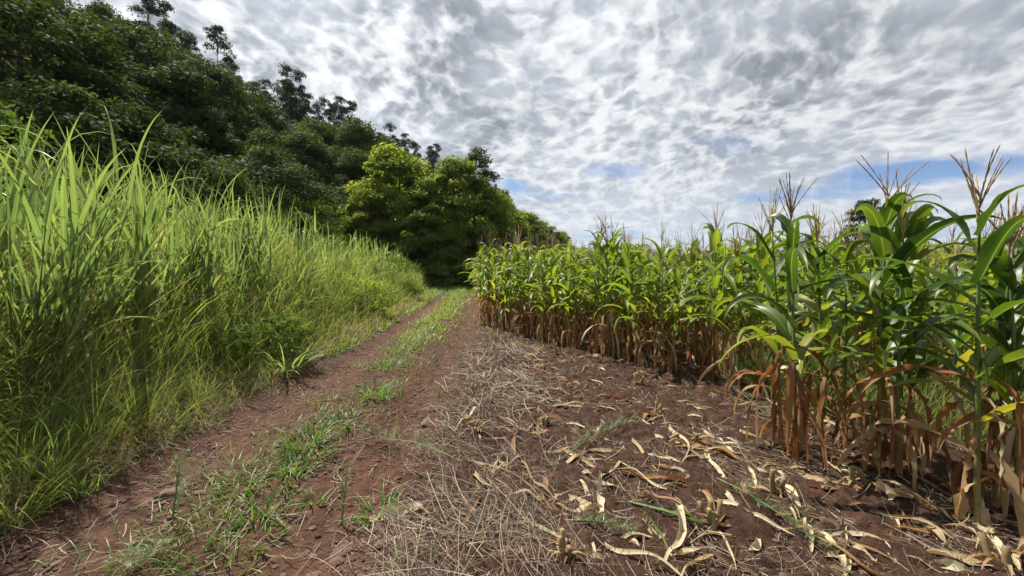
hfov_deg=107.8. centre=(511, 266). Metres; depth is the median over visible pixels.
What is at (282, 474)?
grass clump
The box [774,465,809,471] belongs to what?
leaf strip
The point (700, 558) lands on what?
leaf strip
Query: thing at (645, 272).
corn plant
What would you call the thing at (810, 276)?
corn plant
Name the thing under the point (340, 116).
eucalyptus tree
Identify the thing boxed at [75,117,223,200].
vine draped tree
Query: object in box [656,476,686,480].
fallen leaf
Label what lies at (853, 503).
leaf strip
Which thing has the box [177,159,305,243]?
shrub
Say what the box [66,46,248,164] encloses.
forest tree
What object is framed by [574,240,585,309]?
corn plant
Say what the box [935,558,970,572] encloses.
fallen leaf
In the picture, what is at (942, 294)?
corn plant
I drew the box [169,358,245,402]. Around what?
grass tuft
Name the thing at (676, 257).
corn plant
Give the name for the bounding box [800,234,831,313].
corn plant
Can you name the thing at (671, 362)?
corn plant
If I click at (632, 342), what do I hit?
corn plant
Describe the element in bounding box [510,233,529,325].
corn plant
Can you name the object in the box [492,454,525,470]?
fallen leaf
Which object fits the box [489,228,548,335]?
corn plant
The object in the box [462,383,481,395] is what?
corn stub
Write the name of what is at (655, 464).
leaf strip
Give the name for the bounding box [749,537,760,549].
fallen leaf
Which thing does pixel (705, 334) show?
corn plant
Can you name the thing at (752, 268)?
corn plant
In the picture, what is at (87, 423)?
grass tuft
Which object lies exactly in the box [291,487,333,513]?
grass clump
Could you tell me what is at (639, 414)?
leaf strip
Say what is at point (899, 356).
corn plant
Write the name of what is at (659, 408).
corn stub
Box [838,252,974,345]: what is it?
corn plant
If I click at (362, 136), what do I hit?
forest tree
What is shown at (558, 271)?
corn plant
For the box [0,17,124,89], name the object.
forest tree
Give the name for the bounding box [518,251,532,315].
corn plant
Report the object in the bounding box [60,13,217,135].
forest tree
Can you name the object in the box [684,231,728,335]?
corn plant
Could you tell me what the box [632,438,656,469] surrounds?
fallen leaf
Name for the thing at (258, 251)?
cane tuft
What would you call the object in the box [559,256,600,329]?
corn plant
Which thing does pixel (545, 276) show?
corn plant
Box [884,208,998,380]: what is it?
corn plant
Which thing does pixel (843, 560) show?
fallen leaf
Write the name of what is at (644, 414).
leaf strip
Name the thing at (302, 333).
leafy shrub
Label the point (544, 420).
corn stub
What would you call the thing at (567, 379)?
leaf strip
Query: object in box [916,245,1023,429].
corn plant
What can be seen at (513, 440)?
leaf strip
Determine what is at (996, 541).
fallen leaf
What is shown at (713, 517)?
corn stub
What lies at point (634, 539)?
fallen leaf
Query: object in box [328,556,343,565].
stone
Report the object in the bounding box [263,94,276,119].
eucalyptus tree
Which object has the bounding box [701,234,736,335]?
corn plant
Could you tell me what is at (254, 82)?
eucalyptus tree
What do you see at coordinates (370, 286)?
leafy shrub
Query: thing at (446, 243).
broadleaf tree
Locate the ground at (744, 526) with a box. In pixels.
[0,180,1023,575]
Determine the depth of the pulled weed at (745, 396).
4.21 m
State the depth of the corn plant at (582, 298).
9.85 m
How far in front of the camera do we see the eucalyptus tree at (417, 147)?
97.51 m
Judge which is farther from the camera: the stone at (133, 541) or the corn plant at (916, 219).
the corn plant at (916, 219)
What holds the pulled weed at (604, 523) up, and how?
on the ground at (744, 526)
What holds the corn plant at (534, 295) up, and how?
on the ground at (744, 526)
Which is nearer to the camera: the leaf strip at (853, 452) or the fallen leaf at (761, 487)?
the fallen leaf at (761, 487)
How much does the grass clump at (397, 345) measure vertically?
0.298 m
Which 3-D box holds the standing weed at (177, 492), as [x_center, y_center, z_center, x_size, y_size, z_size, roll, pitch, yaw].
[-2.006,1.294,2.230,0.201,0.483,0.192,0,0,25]
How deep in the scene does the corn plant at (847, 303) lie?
6.08 m
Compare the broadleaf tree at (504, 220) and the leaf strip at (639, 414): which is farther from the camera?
the broadleaf tree at (504, 220)
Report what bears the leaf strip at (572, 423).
on the ground at (744, 526)
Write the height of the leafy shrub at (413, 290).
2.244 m
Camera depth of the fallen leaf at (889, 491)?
2.50 m
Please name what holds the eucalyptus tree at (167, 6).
on the ground at (744, 526)
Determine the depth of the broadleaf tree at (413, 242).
28.01 m
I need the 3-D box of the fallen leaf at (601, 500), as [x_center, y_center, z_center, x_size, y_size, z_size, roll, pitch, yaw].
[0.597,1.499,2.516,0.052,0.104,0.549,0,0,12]
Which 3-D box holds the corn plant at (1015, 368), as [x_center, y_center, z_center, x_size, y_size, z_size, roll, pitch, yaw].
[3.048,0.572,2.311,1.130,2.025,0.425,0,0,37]
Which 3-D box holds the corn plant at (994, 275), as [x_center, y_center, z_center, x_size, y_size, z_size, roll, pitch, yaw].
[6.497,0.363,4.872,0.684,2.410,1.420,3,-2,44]
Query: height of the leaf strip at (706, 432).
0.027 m
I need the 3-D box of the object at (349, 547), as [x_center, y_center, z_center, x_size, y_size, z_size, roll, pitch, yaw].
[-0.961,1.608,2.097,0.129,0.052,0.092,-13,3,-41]
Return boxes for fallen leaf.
[369,502,423,522]
[409,505,432,522]
[454,406,478,430]
[461,419,501,425]
[464,547,531,565]
[477,462,498,470]
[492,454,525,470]
[530,429,549,433]
[540,413,573,418]
[546,493,636,537]
[548,403,599,407]
[566,448,592,463]
[580,457,594,466]
[580,479,590,502]
[583,448,638,452]
[585,551,616,563]
[591,541,596,558]
[597,470,604,519]
[598,393,632,402]
[601,460,619,476]
[622,469,664,478]
[631,537,645,569]
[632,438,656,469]
[639,490,658,500]
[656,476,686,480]
[660,465,685,470]
[664,504,686,560]
[669,424,689,455]
[674,546,699,555]
[675,441,702,456]
[693,384,743,400]
[699,438,717,450]
[704,446,725,477]
[708,446,757,470]
[717,437,733,452]
[719,530,736,569]
[724,491,734,505]
[746,467,756,487]
[749,485,776,495]
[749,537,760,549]
[765,462,805,474]
[785,484,805,531]
[799,473,827,484]
[804,523,813,551]
[808,484,837,489]
[814,530,846,566]
[830,564,852,573]
[850,542,883,568]
[874,480,913,499]
[908,521,936,523]
[911,496,936,509]
[922,549,1015,571]
[925,524,953,549]
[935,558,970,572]
[977,507,1014,574]
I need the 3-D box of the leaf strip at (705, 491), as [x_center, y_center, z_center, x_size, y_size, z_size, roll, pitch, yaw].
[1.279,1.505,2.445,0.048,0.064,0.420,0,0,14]
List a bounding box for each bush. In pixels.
[426,249,471,287]
[571,245,591,254]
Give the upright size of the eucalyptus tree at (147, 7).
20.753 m
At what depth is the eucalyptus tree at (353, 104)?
77.23 m
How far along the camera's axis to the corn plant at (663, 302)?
8.04 m
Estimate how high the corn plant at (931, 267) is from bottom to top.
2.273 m
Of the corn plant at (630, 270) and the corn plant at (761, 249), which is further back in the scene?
the corn plant at (630, 270)
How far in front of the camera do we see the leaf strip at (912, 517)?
2.22 m
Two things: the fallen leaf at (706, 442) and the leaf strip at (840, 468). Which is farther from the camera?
the fallen leaf at (706, 442)
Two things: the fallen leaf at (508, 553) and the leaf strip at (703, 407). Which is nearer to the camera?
the fallen leaf at (508, 553)
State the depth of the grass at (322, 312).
3.94 m
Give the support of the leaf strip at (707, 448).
on the ground at (744, 526)
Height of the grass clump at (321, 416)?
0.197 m
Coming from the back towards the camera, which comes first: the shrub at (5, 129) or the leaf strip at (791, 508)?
the shrub at (5, 129)
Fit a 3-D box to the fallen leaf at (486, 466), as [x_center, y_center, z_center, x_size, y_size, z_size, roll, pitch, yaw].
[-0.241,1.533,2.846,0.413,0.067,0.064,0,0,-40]
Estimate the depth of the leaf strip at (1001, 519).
2.25 m
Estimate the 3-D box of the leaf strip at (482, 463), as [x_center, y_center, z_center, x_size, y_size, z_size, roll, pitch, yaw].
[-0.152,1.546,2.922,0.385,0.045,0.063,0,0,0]
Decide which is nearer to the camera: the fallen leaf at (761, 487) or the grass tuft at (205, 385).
the fallen leaf at (761, 487)
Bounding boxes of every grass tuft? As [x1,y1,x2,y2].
[0,367,132,488]
[0,436,108,529]
[2,359,192,458]
[6,441,138,501]
[47,350,211,435]
[125,381,225,421]
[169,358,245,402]
[191,349,272,388]
[251,335,329,376]
[309,333,339,349]
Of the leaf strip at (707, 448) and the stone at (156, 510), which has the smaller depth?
the stone at (156, 510)
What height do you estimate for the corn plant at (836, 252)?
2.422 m
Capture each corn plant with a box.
[461,235,498,325]
[462,229,516,326]
[467,248,490,316]
[469,250,496,309]
[470,254,500,307]
[471,244,501,317]
[477,238,517,329]
[482,241,502,311]
[483,263,501,319]
[484,237,527,330]
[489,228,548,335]
[490,240,515,332]
[490,253,498,320]
[497,252,513,311]
[497,253,516,332]
[498,253,529,323]
[501,236,541,337]
[504,247,530,308]
[509,232,529,321]
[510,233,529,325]
[510,242,549,327]
[513,232,575,339]
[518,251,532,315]
[519,257,549,314]
[519,261,532,316]
[520,247,564,329]
[520,252,564,340]
[522,234,556,327]
[522,247,527,313]
[524,243,540,312]
[525,231,579,331]
[526,246,550,322]
[528,259,578,342]
[530,247,562,325]
[535,239,588,333]
[541,242,565,342]
[546,234,601,349]
[547,238,585,322]
[547,240,563,309]
[549,243,561,320]
[549,248,583,336]
[554,232,582,347]
[554,253,600,337]
[557,215,644,353]
[557,258,585,324]
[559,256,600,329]
[560,254,609,339]
[570,211,658,358]
[570,245,610,324]
[572,224,624,339]
[573,221,653,357]
[573,230,643,344]
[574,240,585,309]
[575,258,589,320]
[576,245,609,325]
[576,251,614,326]
[578,245,608,319]
[585,231,637,332]
[586,258,620,319]
[591,250,614,340]
[594,231,663,345]
[594,260,663,362]
[600,223,666,365]
[608,232,643,349]
[611,270,651,338]
[616,235,637,326]
[620,266,654,328]
[623,240,666,355]
[625,231,672,340]
[628,254,702,372]
[629,218,682,354]
[634,232,701,343]
[634,252,686,334]
[636,255,679,339]
[638,240,665,333]
[648,248,669,327]
[651,230,693,339]
[657,222,726,365]
[658,240,736,363]
[660,238,733,353]
[660,259,694,356]
[661,246,707,375]
[662,238,687,323]
[663,236,688,318]
[663,258,715,350]
[672,234,718,340]
[672,246,684,326]
[673,236,700,323]
[673,261,708,341]
[674,226,797,390]
[681,243,767,367]
[683,249,709,335]
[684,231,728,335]
[687,202,775,388]
[695,224,783,361]
[697,223,755,353]
[700,244,727,329]
[700,246,714,343]
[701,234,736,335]
[702,239,762,336]
[703,235,748,339]
[705,208,805,371]
[706,220,772,346]
[714,185,871,454]
[716,232,767,372]
[718,171,840,475]
[719,208,822,397]
[722,221,786,355]
[722,224,786,348]
[732,234,785,325]
[733,217,845,364]
[736,204,893,448]
[747,263,781,332]
[753,232,825,331]
[756,236,854,388]
[767,250,823,351]
[770,208,955,450]
[770,215,843,359]
[776,218,852,344]
[779,226,886,373]
[780,258,840,367]
[782,232,827,323]
[783,210,858,391]
[784,231,865,357]
[797,221,823,330]
[797,230,871,343]
[800,201,954,409]
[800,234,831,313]
[816,184,983,475]
[822,153,1005,490]
[822,220,855,317]
[822,229,934,377]
[826,233,878,398]
[827,237,918,325]
[829,144,1023,537]
[836,263,875,355]
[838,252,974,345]
[839,254,853,345]
[847,222,889,360]
[847,246,949,375]
[864,251,986,388]
[869,168,957,479]
[871,203,975,366]
[874,253,944,377]
[877,250,1021,399]
[880,194,1023,516]
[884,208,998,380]
[885,263,969,344]
[887,256,971,355]
[893,191,1023,507]
[913,237,974,351]
[914,236,969,354]
[914,250,974,355]
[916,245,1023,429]
[930,223,1007,353]
[932,249,1023,375]
[938,222,1023,400]
[940,257,985,353]
[943,203,1023,356]
[967,210,1000,305]
[967,255,975,349]
[968,210,1022,360]
[981,272,1023,367]
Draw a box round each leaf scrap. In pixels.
[730,460,768,472]
[906,555,941,572]
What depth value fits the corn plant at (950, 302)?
5.74 m
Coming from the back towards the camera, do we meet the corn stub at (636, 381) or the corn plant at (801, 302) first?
the corn plant at (801, 302)
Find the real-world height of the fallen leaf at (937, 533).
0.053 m
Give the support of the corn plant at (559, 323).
on the ground at (744, 526)
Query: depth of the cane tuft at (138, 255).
3.87 m
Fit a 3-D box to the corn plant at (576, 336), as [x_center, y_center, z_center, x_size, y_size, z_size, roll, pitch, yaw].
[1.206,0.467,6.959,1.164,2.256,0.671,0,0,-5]
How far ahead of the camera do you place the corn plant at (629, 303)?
5.89 m
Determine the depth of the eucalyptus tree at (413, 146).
94.72 m
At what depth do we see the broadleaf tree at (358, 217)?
29.10 m
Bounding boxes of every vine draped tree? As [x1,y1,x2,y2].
[0,69,223,214]
[0,84,90,174]
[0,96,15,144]
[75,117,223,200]
[174,117,309,195]
[198,143,343,233]
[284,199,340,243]
[308,182,395,250]
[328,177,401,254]
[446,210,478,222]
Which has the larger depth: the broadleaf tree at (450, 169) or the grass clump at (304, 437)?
the broadleaf tree at (450, 169)
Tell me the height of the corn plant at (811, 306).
2.180 m
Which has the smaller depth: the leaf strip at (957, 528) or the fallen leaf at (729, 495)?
the leaf strip at (957, 528)
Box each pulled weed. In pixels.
[104,532,192,568]
[359,419,459,461]
[552,410,644,465]
[565,506,640,532]
[715,374,772,415]
[717,478,839,547]
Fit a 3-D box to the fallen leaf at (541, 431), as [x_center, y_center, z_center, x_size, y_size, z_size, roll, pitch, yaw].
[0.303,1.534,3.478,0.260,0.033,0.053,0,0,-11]
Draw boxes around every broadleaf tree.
[335,186,404,257]
[338,139,432,261]
[387,223,463,279]
[388,176,470,284]
[405,154,502,285]
[454,145,514,260]
[463,189,525,257]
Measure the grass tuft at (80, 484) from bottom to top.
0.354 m
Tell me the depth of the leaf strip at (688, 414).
3.81 m
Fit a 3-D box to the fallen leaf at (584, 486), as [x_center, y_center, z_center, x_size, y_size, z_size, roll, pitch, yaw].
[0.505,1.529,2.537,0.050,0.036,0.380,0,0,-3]
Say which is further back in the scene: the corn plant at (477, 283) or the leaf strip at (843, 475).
the corn plant at (477, 283)
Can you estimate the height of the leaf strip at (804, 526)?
0.051 m
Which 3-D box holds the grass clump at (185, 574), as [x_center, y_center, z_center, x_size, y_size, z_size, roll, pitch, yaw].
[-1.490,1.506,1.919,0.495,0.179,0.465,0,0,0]
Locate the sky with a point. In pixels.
(645, 114)
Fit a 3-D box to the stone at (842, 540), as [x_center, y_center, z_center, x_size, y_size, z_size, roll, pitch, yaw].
[1.829,1.552,2.081,0.078,0.056,0.082,-20,-9,40]
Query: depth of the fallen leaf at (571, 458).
2.98 m
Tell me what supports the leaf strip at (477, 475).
on the ground at (744, 526)
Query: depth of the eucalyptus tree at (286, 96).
61.29 m
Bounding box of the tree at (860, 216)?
[838,198,884,248]
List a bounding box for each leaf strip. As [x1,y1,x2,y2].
[461,481,479,528]
[468,460,514,466]
[473,471,491,486]
[492,447,506,471]
[492,459,525,474]
[505,489,539,500]
[507,521,568,541]
[511,520,570,541]
[512,436,518,453]
[522,461,555,498]
[538,496,580,518]
[539,476,554,510]
[544,375,565,377]
[545,449,599,459]
[555,502,611,514]
[559,378,580,384]
[559,422,584,426]
[568,453,595,463]
[591,480,645,497]
[605,542,680,574]
[618,467,676,490]
[620,529,666,537]
[629,400,646,402]
[629,412,658,422]
[632,412,671,415]
[642,518,677,570]
[645,459,686,471]
[648,453,678,461]
[653,493,698,531]
[669,438,701,443]
[675,445,737,452]
[680,553,713,575]
[682,449,718,461]
[683,423,712,437]
[686,443,719,452]
[687,404,717,410]
[687,413,718,419]
[687,531,745,544]
[702,487,714,508]
[713,499,793,534]
[719,486,778,501]
[720,428,759,436]
[722,437,775,447]
[762,463,820,468]
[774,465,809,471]
[775,445,839,457]
[775,512,827,520]
[775,524,890,558]
[778,491,796,520]
[810,444,854,456]
[814,534,888,575]
[818,459,866,495]
[820,457,857,477]
[820,480,841,489]
[821,480,853,486]
[823,538,850,557]
[828,459,860,465]
[830,530,893,541]
[835,449,871,454]
[840,502,886,524]
[841,470,902,484]
[842,527,851,575]
[843,479,910,525]
[861,509,973,551]
[884,540,910,571]
[888,525,938,534]
[896,517,925,530]
[900,488,972,512]
[910,473,951,495]
[931,497,953,520]
[934,525,966,534]
[940,504,1017,523]
[942,523,1023,553]
[967,511,994,538]
[1011,533,1023,571]
[1011,544,1023,554]
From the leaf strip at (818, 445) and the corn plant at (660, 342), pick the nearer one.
the leaf strip at (818, 445)
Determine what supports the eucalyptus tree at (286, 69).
on the ground at (744, 526)
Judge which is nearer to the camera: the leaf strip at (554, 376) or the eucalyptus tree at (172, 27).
the leaf strip at (554, 376)
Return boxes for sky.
[65,0,1023,254]
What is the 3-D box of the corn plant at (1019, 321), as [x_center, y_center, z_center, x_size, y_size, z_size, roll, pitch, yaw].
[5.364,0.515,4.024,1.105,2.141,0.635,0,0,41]
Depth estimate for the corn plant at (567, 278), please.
7.22 m
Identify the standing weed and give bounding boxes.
[159,445,195,525]
[335,454,357,524]
[434,376,442,401]
[459,347,463,367]
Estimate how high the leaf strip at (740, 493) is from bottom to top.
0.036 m
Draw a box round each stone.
[126,540,139,546]
[147,507,162,515]
[159,487,182,499]
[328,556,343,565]
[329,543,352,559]
[350,538,362,546]
[410,480,418,485]
[421,418,434,427]
[819,517,841,529]
[835,537,845,546]
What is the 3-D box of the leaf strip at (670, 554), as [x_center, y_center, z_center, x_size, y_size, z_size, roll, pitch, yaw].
[0.812,1.529,2.086,0.053,0.037,0.420,0,0,-9]
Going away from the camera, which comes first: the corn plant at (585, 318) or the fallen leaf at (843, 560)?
the fallen leaf at (843, 560)
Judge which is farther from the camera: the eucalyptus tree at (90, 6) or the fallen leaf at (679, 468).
the eucalyptus tree at (90, 6)
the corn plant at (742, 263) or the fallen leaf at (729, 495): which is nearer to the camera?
the fallen leaf at (729, 495)
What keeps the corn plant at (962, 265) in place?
on the ground at (744, 526)
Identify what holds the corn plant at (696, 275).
on the ground at (744, 526)
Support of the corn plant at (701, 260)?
on the ground at (744, 526)
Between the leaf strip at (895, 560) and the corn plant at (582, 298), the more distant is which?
the corn plant at (582, 298)
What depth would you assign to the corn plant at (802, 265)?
7.87 m
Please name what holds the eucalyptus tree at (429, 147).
on the ground at (744, 526)
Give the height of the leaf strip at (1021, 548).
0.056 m
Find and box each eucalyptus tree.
[77,0,114,13]
[85,3,115,55]
[126,0,161,37]
[138,0,187,48]
[153,18,185,49]
[177,34,199,71]
[180,29,205,62]
[201,25,237,81]
[227,63,246,90]
[247,80,268,103]
[253,79,275,117]
[262,90,276,105]
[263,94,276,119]
[270,62,300,116]
[271,80,298,127]
[273,78,298,120]
[286,68,313,120]
[292,92,310,111]
[295,115,304,123]
[310,102,330,125]
[311,95,334,124]
[321,102,339,131]
[328,94,348,127]
[334,104,349,124]
[344,100,357,126]
[382,122,403,146]
[399,139,414,155]
[401,133,410,153]
[409,140,421,164]
[411,144,425,166]
[424,150,436,167]
[425,145,438,168]
[430,142,441,170]
[489,178,499,189]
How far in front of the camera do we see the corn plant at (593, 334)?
6.69 m
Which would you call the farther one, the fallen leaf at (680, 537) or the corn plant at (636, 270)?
the corn plant at (636, 270)
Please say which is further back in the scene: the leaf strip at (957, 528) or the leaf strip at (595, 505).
the leaf strip at (595, 505)
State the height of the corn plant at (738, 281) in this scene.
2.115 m
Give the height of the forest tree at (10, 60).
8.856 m
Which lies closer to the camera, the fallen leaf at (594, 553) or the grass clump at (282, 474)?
the fallen leaf at (594, 553)
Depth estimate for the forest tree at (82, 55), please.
22.02 m
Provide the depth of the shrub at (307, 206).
25.25 m
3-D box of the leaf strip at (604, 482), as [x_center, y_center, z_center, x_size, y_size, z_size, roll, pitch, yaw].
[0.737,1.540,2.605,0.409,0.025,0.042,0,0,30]
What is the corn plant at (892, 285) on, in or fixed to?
on the ground at (744, 526)
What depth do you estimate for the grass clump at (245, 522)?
2.18 m
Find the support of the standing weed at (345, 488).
on the ground at (744, 526)
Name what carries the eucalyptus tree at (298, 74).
on the ground at (744, 526)
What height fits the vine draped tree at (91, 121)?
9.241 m
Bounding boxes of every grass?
[0,108,423,384]
[0,185,432,562]
[0,280,504,575]
[685,322,1023,456]
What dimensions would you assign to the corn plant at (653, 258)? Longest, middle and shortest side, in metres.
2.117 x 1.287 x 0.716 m
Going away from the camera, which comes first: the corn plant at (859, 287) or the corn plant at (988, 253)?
the corn plant at (988, 253)
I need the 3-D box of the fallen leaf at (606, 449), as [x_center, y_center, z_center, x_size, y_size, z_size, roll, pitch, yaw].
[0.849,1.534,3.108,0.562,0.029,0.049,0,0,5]
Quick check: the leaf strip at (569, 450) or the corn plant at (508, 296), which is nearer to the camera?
the leaf strip at (569, 450)
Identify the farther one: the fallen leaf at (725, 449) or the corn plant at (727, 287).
the corn plant at (727, 287)
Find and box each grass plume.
[73,275,85,377]
[144,285,163,370]
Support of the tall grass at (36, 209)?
on the ground at (744, 526)
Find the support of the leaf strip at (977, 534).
on the ground at (744, 526)
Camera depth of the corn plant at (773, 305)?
7.03 m
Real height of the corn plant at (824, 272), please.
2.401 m
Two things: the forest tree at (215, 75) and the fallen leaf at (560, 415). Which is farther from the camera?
the forest tree at (215, 75)
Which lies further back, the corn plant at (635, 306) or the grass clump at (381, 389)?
the corn plant at (635, 306)
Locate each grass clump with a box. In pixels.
[166,525,267,575]
[187,462,271,508]
[204,506,298,559]
[216,480,305,537]
[253,441,333,486]
[259,457,316,500]
[264,411,338,461]
[288,431,341,469]
[290,406,353,435]
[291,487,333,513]
[317,405,374,433]
[339,479,404,532]
[340,374,401,401]
[359,355,411,371]
[379,339,416,352]
[389,333,427,344]
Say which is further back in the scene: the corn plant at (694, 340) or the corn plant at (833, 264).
the corn plant at (694, 340)
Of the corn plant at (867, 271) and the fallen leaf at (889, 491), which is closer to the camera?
the fallen leaf at (889, 491)
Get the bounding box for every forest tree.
[0,0,50,65]
[0,0,168,182]
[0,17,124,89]
[0,49,91,100]
[0,67,17,97]
[41,0,141,54]
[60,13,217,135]
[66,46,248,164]
[117,50,183,127]
[127,47,270,166]
[187,76,287,145]
[248,141,297,162]
[253,115,322,175]
[275,127,352,204]
[279,115,353,167]
[307,172,354,210]
[308,145,404,203]
[320,114,392,182]
[359,134,389,150]
[415,168,437,174]
[492,188,514,203]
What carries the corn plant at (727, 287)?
on the ground at (744, 526)
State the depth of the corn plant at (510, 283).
10.10 m
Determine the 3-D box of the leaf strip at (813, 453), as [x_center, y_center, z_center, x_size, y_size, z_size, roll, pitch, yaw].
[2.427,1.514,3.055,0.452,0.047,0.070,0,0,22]
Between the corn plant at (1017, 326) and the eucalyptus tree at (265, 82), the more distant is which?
the eucalyptus tree at (265, 82)
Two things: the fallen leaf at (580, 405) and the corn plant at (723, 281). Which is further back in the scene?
the corn plant at (723, 281)
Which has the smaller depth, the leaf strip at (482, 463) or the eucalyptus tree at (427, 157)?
the leaf strip at (482, 463)
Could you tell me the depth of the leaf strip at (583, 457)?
2.99 m
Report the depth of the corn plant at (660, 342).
5.54 m
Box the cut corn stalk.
[629,501,704,549]
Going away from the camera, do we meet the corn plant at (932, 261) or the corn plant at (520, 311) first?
the corn plant at (932, 261)
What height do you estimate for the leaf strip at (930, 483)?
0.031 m
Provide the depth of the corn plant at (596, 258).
7.81 m
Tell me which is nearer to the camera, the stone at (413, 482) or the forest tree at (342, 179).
the stone at (413, 482)
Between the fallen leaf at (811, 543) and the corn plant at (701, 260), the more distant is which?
the corn plant at (701, 260)
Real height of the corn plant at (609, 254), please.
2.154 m
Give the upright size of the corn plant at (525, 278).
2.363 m
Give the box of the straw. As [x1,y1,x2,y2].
[0,316,1023,575]
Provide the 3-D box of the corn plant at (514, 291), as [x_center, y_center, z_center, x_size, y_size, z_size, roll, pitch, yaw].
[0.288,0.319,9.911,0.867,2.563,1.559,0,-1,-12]
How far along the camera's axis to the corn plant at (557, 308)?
9.72 m
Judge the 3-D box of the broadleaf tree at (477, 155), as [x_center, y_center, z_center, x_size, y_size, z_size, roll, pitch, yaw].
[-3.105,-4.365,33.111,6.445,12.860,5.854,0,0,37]
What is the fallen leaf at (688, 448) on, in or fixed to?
on the ground at (744, 526)
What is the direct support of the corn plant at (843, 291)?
on the ground at (744, 526)
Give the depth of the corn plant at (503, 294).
8.91 m
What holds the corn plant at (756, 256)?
on the ground at (744, 526)
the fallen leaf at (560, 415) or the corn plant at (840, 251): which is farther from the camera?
the corn plant at (840, 251)
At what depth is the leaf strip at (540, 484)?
2.66 m
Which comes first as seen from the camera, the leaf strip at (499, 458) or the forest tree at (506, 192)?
the leaf strip at (499, 458)
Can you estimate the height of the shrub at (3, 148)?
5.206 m
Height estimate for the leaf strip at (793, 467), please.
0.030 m
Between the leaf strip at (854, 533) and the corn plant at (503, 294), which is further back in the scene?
the corn plant at (503, 294)
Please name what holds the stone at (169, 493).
on the ground at (744, 526)
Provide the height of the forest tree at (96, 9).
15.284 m
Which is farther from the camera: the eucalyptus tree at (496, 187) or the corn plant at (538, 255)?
the eucalyptus tree at (496, 187)
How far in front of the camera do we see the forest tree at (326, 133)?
48.83 m
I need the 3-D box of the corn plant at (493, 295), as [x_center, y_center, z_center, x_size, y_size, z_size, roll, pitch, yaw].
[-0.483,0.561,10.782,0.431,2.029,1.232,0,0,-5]
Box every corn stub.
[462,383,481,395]
[468,421,487,436]
[536,414,551,424]
[546,528,588,565]
[553,339,560,354]
[632,373,644,384]
[646,401,667,412]
[688,427,712,442]
[697,496,730,529]
[765,469,797,499]
[842,467,880,493]
[966,532,1012,575]
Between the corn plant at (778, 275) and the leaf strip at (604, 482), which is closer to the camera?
the leaf strip at (604, 482)
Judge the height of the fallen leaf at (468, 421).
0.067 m
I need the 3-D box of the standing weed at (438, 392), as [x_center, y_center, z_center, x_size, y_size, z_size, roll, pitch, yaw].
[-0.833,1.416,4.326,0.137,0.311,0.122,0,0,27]
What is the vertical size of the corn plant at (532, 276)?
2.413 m
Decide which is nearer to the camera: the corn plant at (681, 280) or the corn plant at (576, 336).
the corn plant at (576, 336)
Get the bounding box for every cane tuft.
[0,106,169,393]
[0,113,202,358]
[51,144,196,344]
[162,168,249,328]
[214,182,292,303]
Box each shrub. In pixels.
[0,99,77,197]
[0,143,36,167]
[2,164,106,225]
[67,162,200,231]
[104,148,274,238]
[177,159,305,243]
[181,323,262,376]
[234,311,316,367]
[251,207,340,256]
[260,189,345,244]
[308,198,393,255]
[332,276,397,315]
[380,255,423,295]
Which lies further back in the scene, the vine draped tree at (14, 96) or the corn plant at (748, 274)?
the vine draped tree at (14, 96)
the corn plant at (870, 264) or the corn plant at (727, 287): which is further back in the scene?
the corn plant at (727, 287)
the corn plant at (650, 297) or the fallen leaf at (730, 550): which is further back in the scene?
the corn plant at (650, 297)
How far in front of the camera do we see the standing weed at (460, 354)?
5.77 m
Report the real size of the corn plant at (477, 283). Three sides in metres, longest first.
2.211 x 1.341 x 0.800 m
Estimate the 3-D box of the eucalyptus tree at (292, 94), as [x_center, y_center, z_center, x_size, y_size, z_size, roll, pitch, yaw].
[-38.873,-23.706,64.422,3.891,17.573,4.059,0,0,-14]
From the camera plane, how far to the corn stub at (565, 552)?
1.95 m
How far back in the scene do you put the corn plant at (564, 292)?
8.26 m
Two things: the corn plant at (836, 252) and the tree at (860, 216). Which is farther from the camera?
the tree at (860, 216)
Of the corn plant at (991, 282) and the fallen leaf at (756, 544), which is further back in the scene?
the corn plant at (991, 282)
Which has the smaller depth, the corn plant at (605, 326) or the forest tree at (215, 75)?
the corn plant at (605, 326)
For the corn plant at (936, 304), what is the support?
on the ground at (744, 526)
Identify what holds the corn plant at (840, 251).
on the ground at (744, 526)
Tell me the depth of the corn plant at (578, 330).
8.13 m
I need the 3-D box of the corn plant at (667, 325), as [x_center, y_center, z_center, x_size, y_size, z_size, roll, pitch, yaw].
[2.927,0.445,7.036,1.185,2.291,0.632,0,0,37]
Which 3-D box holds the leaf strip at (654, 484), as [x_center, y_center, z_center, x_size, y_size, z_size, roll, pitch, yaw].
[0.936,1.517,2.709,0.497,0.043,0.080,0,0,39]
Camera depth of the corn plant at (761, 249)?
4.50 m
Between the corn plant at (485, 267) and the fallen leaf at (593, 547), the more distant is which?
the corn plant at (485, 267)
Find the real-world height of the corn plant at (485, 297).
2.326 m
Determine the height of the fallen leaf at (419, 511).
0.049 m

